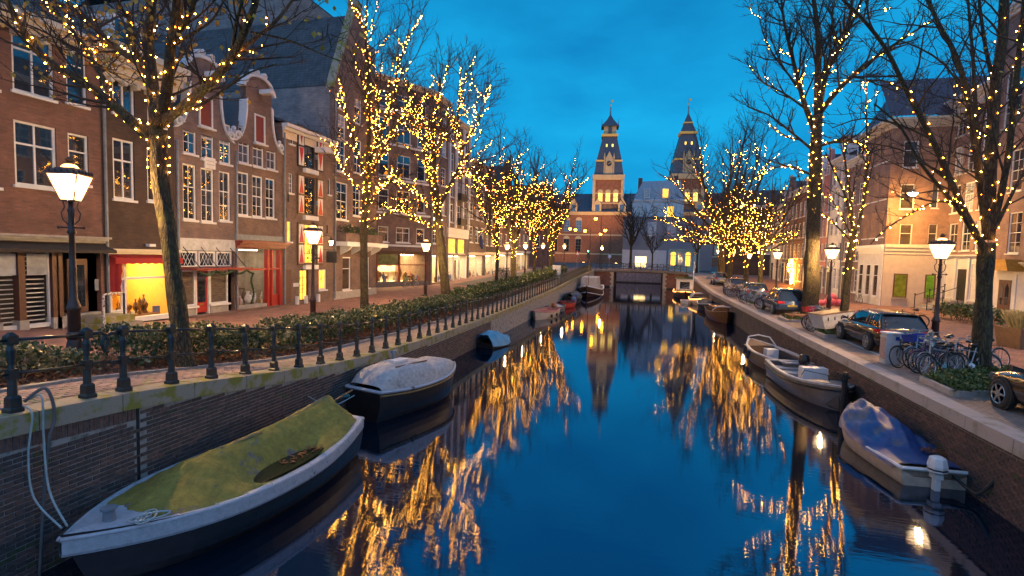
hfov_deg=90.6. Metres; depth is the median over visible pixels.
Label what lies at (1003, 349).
bicycle
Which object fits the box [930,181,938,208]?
window
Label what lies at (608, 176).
museum tower
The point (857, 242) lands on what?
window
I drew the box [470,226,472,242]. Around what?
window
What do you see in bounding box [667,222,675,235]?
window
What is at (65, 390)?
quay path
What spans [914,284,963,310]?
stone stoop
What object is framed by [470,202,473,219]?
window
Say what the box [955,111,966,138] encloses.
window
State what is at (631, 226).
tree
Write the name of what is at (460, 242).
window
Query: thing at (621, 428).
water
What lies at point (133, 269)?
canal house
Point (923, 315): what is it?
bicycle
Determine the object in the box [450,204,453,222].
window
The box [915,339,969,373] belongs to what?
bicycle
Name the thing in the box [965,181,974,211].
window
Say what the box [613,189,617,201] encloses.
window
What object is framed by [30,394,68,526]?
mooring rope
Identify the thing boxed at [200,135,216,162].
window
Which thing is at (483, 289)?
hedge
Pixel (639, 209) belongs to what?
window
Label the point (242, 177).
window
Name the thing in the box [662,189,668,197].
window
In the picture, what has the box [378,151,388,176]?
window
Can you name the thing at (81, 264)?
door
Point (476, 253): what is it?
canal house
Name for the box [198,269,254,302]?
garland
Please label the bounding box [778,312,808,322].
planted bed
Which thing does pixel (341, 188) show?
window
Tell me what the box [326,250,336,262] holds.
hanging sign
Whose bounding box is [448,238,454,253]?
window
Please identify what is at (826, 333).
planted bed
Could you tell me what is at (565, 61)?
sky
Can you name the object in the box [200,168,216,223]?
window
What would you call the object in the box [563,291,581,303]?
covered boat
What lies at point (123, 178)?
window
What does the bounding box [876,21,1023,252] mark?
string lights
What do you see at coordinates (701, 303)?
covered boat
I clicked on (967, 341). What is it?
bicycle
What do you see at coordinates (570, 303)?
rowing boat
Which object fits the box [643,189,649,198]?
window
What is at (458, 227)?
canal house
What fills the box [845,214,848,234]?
window
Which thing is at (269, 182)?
window
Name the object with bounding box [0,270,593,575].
quay wall
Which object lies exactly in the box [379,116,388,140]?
window
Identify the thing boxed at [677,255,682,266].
window
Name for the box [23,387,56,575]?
mooring rope
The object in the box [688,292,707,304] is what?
motor launch
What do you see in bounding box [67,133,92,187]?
window
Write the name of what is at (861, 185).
window
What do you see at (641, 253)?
grey building
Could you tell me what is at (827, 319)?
cargo bicycle
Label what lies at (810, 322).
bicycle
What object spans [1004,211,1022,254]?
window
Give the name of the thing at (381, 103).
window
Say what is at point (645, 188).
pale building
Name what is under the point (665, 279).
bridge
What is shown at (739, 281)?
parked car
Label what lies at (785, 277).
town house
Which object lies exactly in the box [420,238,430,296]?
street lantern
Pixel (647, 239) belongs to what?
tree
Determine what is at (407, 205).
window
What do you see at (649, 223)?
window
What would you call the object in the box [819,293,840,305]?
pink bags
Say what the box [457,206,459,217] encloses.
window
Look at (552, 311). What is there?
rowing boat
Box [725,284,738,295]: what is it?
bicycle
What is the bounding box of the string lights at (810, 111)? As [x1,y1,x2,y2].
[751,8,924,195]
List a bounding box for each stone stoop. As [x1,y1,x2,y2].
[81,312,142,330]
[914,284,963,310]
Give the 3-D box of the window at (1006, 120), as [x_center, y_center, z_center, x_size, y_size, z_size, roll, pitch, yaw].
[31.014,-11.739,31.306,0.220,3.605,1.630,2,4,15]
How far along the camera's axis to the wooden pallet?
28.52 m
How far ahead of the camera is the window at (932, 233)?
37.80 m
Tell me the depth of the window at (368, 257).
35.79 m
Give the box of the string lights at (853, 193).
[825,85,876,273]
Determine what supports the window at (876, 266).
in the corner house at (870, 270)
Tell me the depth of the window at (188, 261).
21.70 m
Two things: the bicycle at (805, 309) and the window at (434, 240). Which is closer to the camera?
the bicycle at (805, 309)
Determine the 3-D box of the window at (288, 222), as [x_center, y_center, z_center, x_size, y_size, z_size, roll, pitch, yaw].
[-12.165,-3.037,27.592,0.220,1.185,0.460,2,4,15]
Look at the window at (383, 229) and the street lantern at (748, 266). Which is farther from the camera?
the street lantern at (748, 266)
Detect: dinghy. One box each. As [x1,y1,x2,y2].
[476,330,510,348]
[680,299,690,303]
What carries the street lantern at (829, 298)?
on the parking strip
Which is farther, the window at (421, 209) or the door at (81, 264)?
the window at (421, 209)
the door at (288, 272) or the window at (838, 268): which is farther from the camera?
the window at (838, 268)
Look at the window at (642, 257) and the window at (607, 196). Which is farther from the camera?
the window at (607, 196)
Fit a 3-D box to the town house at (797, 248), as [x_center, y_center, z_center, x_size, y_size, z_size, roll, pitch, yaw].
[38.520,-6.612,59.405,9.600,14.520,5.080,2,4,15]
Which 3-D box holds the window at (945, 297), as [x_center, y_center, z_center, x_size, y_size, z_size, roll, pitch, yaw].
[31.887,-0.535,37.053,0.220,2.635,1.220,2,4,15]
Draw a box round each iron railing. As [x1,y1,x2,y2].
[0,327,110,413]
[100,264,591,391]
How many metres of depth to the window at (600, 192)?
210.54 m
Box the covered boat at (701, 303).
[697,299,717,310]
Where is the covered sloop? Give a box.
[56,389,363,575]
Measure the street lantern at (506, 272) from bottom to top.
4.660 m
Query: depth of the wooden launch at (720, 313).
40.07 m
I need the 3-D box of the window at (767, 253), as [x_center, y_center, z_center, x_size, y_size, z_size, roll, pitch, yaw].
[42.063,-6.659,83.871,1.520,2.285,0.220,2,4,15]
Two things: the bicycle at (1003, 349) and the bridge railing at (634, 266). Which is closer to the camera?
the bicycle at (1003, 349)
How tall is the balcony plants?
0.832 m
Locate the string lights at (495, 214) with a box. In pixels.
[468,177,508,253]
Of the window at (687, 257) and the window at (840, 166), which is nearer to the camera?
the window at (840, 166)
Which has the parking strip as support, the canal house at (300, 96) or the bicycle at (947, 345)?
the bicycle at (947, 345)
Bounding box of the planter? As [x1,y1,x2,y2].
[994,309,1023,349]
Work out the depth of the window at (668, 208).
118.81 m
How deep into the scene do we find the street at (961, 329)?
28.49 m
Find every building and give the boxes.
[77,0,374,73]
[522,185,555,266]
[622,216,713,270]
[632,176,683,216]
[725,190,787,275]
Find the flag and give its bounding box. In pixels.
[479,217,493,248]
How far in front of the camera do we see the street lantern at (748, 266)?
50.59 m
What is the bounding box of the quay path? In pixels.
[0,268,599,409]
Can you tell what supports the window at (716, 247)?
in the museum
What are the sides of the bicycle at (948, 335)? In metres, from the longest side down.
1.770 x 1.070 x 0.605 m
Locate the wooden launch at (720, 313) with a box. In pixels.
[704,305,733,323]
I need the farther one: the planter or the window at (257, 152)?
the window at (257, 152)
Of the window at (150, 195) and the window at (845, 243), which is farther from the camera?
the window at (845, 243)
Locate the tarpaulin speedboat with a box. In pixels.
[839,398,967,491]
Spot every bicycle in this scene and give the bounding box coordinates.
[402,275,418,287]
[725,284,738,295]
[727,285,738,296]
[740,289,761,302]
[746,290,759,302]
[750,291,766,302]
[801,306,827,328]
[802,308,826,329]
[805,308,822,330]
[807,309,854,331]
[854,289,862,302]
[889,333,928,367]
[896,332,947,364]
[901,306,929,325]
[901,334,942,367]
[902,335,955,369]
[907,337,960,373]
[908,329,942,357]
[912,336,959,371]
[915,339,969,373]
[917,331,968,364]
[918,340,964,375]
[938,339,1002,368]
[947,336,970,368]
[961,335,1009,367]
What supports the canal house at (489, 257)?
on the street at (384, 295)
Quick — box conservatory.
[668,249,700,271]
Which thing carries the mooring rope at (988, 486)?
attached to the quay wall at (983, 450)
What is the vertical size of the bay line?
0.001 m
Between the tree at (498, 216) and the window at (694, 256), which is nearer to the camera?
the tree at (498, 216)
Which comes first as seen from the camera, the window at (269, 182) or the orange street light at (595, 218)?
the window at (269, 182)
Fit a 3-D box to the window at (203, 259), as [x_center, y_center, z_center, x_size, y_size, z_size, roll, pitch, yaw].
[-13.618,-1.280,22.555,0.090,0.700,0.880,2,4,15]
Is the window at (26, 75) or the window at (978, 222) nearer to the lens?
the window at (26, 75)
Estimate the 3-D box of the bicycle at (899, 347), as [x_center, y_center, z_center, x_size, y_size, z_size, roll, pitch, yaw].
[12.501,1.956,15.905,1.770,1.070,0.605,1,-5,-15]
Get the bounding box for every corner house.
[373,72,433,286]
[855,119,892,305]
[857,75,989,306]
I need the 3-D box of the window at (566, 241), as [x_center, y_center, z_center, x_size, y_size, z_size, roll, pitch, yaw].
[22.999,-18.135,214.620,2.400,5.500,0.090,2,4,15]
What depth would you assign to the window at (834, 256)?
49.02 m
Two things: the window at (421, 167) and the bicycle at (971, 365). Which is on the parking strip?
the bicycle at (971, 365)
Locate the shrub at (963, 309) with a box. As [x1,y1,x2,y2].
[930,301,1008,325]
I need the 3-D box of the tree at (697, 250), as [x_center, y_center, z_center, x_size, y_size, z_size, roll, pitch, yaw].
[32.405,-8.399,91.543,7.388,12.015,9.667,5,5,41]
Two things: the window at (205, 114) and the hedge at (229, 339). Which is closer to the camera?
the hedge at (229, 339)
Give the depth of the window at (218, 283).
23.29 m
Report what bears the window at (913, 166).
in the corner house at (909, 261)
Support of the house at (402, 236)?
on the street at (384, 295)
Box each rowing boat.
[532,302,561,319]
[546,304,565,311]
[558,300,575,307]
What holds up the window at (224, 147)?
in the canal house at (204, 138)
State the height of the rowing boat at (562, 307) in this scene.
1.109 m
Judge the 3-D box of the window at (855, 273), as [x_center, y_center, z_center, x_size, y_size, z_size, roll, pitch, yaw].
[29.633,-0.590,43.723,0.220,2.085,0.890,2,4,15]
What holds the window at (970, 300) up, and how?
in the town house at (960, 263)
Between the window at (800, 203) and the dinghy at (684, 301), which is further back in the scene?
the window at (800, 203)
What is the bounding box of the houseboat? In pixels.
[673,262,694,298]
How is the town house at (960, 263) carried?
on the street at (961, 329)
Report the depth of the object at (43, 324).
16.40 m
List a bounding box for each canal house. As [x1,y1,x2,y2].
[0,0,116,329]
[57,0,190,321]
[154,0,387,299]
[173,49,252,316]
[223,69,290,311]
[274,117,338,306]
[395,91,452,284]
[446,114,474,280]
[464,158,489,277]
[481,173,499,274]
[486,159,512,273]
[510,185,529,270]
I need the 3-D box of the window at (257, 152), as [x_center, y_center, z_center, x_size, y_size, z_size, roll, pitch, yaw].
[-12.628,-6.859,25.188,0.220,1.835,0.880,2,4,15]
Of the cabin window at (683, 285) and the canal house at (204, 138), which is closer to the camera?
the canal house at (204, 138)
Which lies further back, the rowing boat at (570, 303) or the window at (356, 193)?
the rowing boat at (570, 303)
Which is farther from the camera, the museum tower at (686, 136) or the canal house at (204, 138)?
the museum tower at (686, 136)
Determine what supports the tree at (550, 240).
on the street at (384, 295)
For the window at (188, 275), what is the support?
in the canal house at (204, 138)
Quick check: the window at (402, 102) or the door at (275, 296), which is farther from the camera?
the window at (402, 102)
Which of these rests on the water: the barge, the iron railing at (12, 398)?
the barge
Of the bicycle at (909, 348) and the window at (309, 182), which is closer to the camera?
the bicycle at (909, 348)
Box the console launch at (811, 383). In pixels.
[764,359,854,410]
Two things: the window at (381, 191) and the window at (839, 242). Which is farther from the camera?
the window at (839, 242)
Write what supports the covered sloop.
on the water
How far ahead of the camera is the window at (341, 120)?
32.01 m
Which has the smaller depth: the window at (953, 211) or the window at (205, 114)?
the window at (205, 114)
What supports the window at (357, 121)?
in the canal house at (300, 96)
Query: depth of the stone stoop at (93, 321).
17.51 m
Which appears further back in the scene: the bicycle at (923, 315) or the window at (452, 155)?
the window at (452, 155)
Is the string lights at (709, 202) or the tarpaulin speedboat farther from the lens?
the string lights at (709, 202)
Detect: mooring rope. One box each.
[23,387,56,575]
[23,405,62,528]
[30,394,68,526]
[308,395,354,404]
[952,475,994,495]
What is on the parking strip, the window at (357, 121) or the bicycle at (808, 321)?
the bicycle at (808, 321)
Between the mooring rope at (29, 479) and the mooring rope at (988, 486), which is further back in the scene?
the mooring rope at (988, 486)
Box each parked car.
[710,272,726,284]
[722,278,745,292]
[738,282,768,298]
[761,288,801,313]
[836,309,929,350]
[988,365,1023,409]
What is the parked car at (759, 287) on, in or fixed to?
on the parking strip
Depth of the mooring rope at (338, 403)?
13.68 m
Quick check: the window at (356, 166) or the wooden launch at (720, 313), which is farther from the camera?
the wooden launch at (720, 313)
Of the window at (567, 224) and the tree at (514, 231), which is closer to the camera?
the tree at (514, 231)
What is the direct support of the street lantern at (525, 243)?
on the street at (384, 295)
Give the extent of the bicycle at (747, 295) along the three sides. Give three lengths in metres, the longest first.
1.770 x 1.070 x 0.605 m
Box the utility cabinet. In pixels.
[553,265,560,277]
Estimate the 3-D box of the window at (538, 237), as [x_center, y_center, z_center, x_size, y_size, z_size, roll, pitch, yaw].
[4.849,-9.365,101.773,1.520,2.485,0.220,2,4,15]
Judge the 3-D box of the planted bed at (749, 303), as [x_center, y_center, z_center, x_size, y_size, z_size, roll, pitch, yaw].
[18.165,1.033,39.035,0.825,0.372,5.500,2,4,15]
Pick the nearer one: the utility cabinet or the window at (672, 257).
the utility cabinet
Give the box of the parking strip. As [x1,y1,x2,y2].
[689,272,1023,431]
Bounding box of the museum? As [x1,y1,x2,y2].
[555,193,728,266]
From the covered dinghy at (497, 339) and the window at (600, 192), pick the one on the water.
the covered dinghy at (497, 339)
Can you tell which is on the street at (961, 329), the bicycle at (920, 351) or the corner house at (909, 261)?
the corner house at (909, 261)
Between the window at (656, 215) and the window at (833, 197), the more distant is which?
the window at (656, 215)
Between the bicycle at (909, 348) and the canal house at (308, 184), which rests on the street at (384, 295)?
the canal house at (308, 184)
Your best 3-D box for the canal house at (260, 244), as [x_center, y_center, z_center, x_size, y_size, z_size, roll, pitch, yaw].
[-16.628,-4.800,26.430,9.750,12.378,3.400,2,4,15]
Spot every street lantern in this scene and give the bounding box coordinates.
[44,156,94,364]
[303,222,322,317]
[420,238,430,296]
[504,241,510,278]
[523,241,527,272]
[541,242,545,268]
[747,253,752,281]
[773,248,782,287]
[824,243,840,309]
[927,234,956,354]
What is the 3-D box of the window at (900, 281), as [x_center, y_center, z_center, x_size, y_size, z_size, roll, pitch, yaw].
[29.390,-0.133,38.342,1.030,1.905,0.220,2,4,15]
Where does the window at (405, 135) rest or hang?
in the house at (402, 236)
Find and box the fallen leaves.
[0,311,458,387]
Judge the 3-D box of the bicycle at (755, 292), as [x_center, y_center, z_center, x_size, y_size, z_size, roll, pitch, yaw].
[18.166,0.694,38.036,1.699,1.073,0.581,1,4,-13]
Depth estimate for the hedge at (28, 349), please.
9.08 m
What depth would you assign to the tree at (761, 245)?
42.94 m
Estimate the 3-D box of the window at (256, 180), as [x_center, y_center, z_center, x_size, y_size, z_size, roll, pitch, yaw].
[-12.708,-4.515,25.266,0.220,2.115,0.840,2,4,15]
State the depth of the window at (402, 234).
43.73 m
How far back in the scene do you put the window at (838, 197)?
48.63 m
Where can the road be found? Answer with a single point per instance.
(482, 280)
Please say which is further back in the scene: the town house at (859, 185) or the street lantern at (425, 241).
the town house at (859, 185)
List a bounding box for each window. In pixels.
[10,35,57,103]
[13,119,61,191]
[65,52,90,110]
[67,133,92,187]
[111,82,137,119]
[112,138,137,202]
[146,148,153,203]
[180,251,196,266]
[182,130,198,156]
[182,163,198,221]
[182,270,198,308]
[197,96,216,131]
[197,251,214,265]
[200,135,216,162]
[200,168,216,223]
[209,270,230,305]
[215,252,231,265]
[218,124,233,166]
[218,171,232,222]
[238,126,251,166]
[238,171,250,217]
[251,175,264,218]
[252,147,265,169]
[253,113,268,146]
[265,178,276,219]
[266,151,277,172]
[286,221,292,242]
[289,173,294,194]
[305,128,313,169]
[305,176,313,214]
[305,224,313,263]
[318,269,327,290]
[327,179,331,195]
[336,182,348,221]
[337,89,344,111]
[337,114,346,142]
[337,137,344,173]
[342,257,351,291]
[352,184,360,217]
[354,140,361,175]
[355,98,362,126]
[368,257,370,288]
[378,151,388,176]
[378,188,389,210]
[378,226,389,242]
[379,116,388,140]
[380,89,389,106]
[395,227,410,243]
[396,155,409,179]
[396,191,409,212]
[397,95,410,113]
[397,121,411,145]
[416,193,425,213]
[416,229,425,244]
[417,128,426,148]
[417,159,425,182]
[433,225,435,244]
[441,141,446,158]
[441,168,446,187]
[441,197,445,216]
[442,109,447,129]
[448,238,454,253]
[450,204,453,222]
[451,153,453,172]
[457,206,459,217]
[458,239,464,254]
[465,137,467,154]
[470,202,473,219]
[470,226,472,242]
[475,227,478,243]
[476,204,478,220]
[532,235,539,247]
[563,239,568,251]
[564,220,569,231]
[575,239,580,251]
[576,220,581,231]
[598,189,602,201]
[605,189,610,201]
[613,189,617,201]
[635,256,646,267]
[637,206,643,215]
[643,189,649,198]
[647,222,655,235]
[651,206,657,216]
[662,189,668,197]
[667,206,673,216]
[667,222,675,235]
[670,255,675,266]
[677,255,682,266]
[680,282,689,288]
[684,189,689,201]
[685,255,690,266]
[692,189,698,201]
[692,255,695,266]
[714,245,718,254]
[764,243,770,254]
[795,264,799,281]
[799,203,801,217]
[820,220,824,237]
[820,244,822,261]
[825,164,829,175]
[827,243,830,261]
[828,218,832,236]
[830,193,834,211]
[831,168,835,186]
[831,268,835,289]
[832,243,836,261]
[833,218,837,235]
[835,191,839,210]
[835,268,839,290]
[836,165,841,184]
[836,242,840,261]
[841,242,846,261]
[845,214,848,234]
[851,269,857,292]
[853,185,856,205]
[853,241,858,261]
[855,264,863,294]
[857,183,862,204]
[862,264,871,295]
[869,264,878,297]
[891,273,907,298]
[898,184,914,209]
[899,224,912,243]
[901,141,918,168]
[923,275,935,299]
[928,224,937,242]
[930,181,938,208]
[940,263,953,298]
[947,223,957,251]
[949,185,960,214]
[954,146,963,176]
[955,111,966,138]
[958,222,970,251]
[964,144,973,173]
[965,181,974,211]
[966,263,975,301]
[972,221,980,251]
[1000,65,1023,130]
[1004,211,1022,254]
[1006,148,1023,193]
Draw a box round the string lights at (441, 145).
[385,65,489,230]
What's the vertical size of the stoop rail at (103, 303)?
1.052 m
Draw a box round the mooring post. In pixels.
[840,372,850,416]
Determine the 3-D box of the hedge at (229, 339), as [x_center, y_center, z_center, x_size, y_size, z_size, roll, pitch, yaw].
[-8.139,1.372,12.887,1.764,1.338,4.176,2,4,15]
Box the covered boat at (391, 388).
[342,350,455,422]
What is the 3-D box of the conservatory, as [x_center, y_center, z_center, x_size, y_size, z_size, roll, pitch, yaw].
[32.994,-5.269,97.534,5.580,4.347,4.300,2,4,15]
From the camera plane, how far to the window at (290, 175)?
27.66 m
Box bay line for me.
[840,339,878,354]
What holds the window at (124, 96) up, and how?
in the canal house at (133, 269)
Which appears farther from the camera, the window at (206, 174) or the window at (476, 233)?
the window at (476, 233)
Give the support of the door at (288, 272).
in the canal house at (308, 184)
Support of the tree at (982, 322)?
in the planted bed at (961, 382)
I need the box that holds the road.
[453,267,571,285]
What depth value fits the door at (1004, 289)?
31.15 m
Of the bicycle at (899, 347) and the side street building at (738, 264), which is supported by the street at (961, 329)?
the side street building at (738, 264)
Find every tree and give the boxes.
[0,0,365,368]
[303,0,437,307]
[354,32,525,294]
[455,145,520,279]
[465,114,556,277]
[499,127,595,265]
[503,152,560,271]
[612,189,659,268]
[637,221,666,270]
[640,105,807,271]
[674,208,710,272]
[690,161,799,279]
[699,179,786,281]
[714,156,808,298]
[728,0,970,313]
[748,0,1023,373]
[812,40,896,310]
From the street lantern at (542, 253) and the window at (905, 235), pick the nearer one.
the window at (905, 235)
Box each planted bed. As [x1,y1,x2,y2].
[736,298,757,305]
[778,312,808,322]
[814,328,852,337]
[919,364,1008,397]
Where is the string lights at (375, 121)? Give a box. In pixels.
[320,4,421,226]
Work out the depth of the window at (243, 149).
24.35 m
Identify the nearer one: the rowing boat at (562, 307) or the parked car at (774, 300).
the parked car at (774, 300)
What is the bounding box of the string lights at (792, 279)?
[787,259,793,282]
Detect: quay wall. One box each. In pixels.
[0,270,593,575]
[688,274,1023,531]
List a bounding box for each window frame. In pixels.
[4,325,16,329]
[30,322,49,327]
[45,253,50,324]
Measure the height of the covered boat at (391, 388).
2.076 m
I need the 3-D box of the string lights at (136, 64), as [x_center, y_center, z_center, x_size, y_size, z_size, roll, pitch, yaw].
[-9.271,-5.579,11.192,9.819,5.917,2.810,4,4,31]
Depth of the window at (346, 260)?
33.20 m
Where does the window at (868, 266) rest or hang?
in the corner house at (870, 270)
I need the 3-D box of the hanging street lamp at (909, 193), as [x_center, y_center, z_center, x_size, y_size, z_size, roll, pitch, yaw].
[25.335,-7.703,34.984,13.024,2.412,1.361,0,4,-17]
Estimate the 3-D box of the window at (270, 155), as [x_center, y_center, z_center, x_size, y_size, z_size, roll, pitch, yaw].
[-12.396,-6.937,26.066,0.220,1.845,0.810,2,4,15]
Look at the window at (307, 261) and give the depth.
29.34 m
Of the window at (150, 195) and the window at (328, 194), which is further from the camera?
the window at (328, 194)
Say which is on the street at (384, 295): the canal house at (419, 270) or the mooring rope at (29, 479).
the canal house at (419, 270)
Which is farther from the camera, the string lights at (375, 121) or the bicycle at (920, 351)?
the string lights at (375, 121)
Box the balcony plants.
[339,223,380,234]
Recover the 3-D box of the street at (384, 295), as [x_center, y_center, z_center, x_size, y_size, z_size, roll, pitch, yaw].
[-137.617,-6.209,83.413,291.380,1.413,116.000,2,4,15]
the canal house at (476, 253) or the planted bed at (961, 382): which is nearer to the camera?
the planted bed at (961, 382)
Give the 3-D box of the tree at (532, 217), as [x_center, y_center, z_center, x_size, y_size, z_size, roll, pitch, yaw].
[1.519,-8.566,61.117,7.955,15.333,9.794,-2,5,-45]
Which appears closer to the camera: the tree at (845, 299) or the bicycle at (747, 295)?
the tree at (845, 299)
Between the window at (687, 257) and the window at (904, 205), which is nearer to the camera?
the window at (904, 205)
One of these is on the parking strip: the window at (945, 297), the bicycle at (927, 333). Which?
the bicycle at (927, 333)
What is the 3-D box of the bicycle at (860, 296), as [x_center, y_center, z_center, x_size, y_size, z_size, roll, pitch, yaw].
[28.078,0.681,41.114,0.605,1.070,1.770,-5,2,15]
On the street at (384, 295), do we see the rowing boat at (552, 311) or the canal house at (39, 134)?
the canal house at (39, 134)
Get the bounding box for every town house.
[769,191,786,280]
[779,175,806,283]
[789,186,806,287]
[801,154,828,287]
[819,147,840,293]
[823,134,860,296]
[838,136,865,299]
[937,78,1003,304]
[987,0,1023,318]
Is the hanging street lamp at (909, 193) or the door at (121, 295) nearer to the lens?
the door at (121, 295)
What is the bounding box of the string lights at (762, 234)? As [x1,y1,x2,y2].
[736,191,796,265]
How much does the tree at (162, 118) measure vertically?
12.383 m
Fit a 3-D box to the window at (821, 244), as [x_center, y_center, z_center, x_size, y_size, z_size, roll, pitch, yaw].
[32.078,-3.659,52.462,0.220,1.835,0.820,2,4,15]
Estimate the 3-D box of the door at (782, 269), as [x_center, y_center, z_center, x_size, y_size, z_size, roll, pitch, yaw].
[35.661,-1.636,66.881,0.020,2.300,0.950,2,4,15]
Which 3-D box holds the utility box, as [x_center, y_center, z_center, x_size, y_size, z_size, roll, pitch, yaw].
[12.273,1.935,16.404,0.540,1.030,0.400,2,4,8]
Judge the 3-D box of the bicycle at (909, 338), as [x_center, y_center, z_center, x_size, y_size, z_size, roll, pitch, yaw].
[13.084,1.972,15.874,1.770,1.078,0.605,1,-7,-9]
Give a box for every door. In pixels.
[66,259,87,311]
[111,280,122,312]
[197,270,206,312]
[273,294,278,304]
[286,270,290,303]
[300,269,307,300]
[781,267,783,281]
[819,271,821,292]
[826,272,829,294]
[840,273,843,297]
[956,269,966,300]
[997,280,1011,318]
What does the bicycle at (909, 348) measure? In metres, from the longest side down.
1.770 x 1.070 x 0.605 m
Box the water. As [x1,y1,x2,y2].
[37,282,1023,575]
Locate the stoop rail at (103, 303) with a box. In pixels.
[102,292,124,323]
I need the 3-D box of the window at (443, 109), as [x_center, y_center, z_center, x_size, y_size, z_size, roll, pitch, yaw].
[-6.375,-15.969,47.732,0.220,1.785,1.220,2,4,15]
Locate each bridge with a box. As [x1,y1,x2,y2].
[554,262,717,271]
[593,269,691,288]
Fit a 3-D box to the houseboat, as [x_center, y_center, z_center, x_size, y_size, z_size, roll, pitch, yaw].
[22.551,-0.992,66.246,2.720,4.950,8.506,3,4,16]
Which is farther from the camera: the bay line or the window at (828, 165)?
the window at (828, 165)
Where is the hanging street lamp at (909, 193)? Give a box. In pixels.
[799,153,931,195]
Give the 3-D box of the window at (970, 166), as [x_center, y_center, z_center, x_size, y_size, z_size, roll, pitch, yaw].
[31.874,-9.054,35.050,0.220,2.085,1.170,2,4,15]
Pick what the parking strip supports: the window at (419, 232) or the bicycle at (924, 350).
the bicycle at (924, 350)
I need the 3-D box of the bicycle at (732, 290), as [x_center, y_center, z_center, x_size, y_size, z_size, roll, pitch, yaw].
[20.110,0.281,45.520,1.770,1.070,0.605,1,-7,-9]
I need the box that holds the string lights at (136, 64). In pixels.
[15,0,266,172]
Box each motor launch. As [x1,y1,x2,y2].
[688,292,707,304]
[743,334,813,369]
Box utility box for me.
[879,331,903,364]
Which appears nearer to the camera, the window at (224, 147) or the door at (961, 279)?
the window at (224, 147)
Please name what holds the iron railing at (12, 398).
on the quay wall at (105, 444)
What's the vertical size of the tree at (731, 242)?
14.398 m
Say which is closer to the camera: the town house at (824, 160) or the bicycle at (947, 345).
the bicycle at (947, 345)
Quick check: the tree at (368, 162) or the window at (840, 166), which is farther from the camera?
the window at (840, 166)
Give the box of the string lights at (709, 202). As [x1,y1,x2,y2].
[655,145,777,254]
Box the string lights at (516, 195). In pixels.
[489,147,535,255]
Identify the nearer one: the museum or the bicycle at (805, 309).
the bicycle at (805, 309)
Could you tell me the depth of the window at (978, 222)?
34.25 m
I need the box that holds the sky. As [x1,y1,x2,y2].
[60,0,1013,193]
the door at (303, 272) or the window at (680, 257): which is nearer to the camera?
the door at (303, 272)
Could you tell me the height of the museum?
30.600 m
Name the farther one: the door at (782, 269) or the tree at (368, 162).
the door at (782, 269)
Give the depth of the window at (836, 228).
48.79 m
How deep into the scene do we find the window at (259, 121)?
25.20 m
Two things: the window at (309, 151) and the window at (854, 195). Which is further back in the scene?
the window at (854, 195)
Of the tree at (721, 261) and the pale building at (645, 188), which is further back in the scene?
the pale building at (645, 188)
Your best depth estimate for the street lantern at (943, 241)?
18.28 m
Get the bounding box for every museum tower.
[592,100,624,211]
[666,99,705,209]
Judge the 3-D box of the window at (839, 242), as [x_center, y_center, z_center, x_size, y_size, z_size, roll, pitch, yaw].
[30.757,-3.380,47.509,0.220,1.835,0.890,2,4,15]
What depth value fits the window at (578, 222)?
212.82 m
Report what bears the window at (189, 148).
in the canal house at (204, 138)
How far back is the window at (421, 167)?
44.77 m
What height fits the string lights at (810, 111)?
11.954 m
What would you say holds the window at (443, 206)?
in the canal house at (419, 270)
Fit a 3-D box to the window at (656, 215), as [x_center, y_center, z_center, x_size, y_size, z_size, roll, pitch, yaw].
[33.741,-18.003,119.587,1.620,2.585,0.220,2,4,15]
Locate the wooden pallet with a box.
[785,313,805,316]
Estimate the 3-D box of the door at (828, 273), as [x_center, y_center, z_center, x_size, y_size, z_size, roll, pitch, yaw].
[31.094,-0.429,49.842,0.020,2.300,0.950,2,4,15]
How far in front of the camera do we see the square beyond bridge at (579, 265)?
139.21 m
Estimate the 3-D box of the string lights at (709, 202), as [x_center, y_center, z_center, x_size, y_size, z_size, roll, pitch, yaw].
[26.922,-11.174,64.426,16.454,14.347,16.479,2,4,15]
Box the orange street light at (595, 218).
[594,216,601,267]
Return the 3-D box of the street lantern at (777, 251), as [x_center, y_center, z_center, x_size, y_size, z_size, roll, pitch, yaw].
[20.696,-0.838,39.663,0.620,4.660,0.620,2,4,9]
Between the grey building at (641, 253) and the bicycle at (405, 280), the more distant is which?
the grey building at (641, 253)
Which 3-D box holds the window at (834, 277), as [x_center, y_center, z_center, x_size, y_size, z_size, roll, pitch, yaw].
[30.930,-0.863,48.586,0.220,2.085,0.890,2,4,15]
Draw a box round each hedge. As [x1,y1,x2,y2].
[0,337,101,379]
[90,318,271,365]
[249,293,468,351]
[448,276,530,305]
[517,269,557,285]
[544,265,567,273]
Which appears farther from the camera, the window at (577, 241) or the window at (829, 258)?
the window at (577, 241)
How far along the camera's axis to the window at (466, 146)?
53.99 m
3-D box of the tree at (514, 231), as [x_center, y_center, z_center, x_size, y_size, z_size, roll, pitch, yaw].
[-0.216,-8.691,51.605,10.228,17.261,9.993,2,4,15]
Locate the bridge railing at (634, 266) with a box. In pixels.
[595,263,686,272]
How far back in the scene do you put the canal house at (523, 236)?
81.24 m
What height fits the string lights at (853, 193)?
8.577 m
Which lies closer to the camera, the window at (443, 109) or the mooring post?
the mooring post
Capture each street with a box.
[0,267,593,390]
[703,272,1023,368]
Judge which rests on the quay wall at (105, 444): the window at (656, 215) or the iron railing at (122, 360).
the iron railing at (122, 360)
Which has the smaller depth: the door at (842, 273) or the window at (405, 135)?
the window at (405, 135)
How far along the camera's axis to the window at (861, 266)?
42.39 m
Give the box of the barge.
[578,259,603,296]

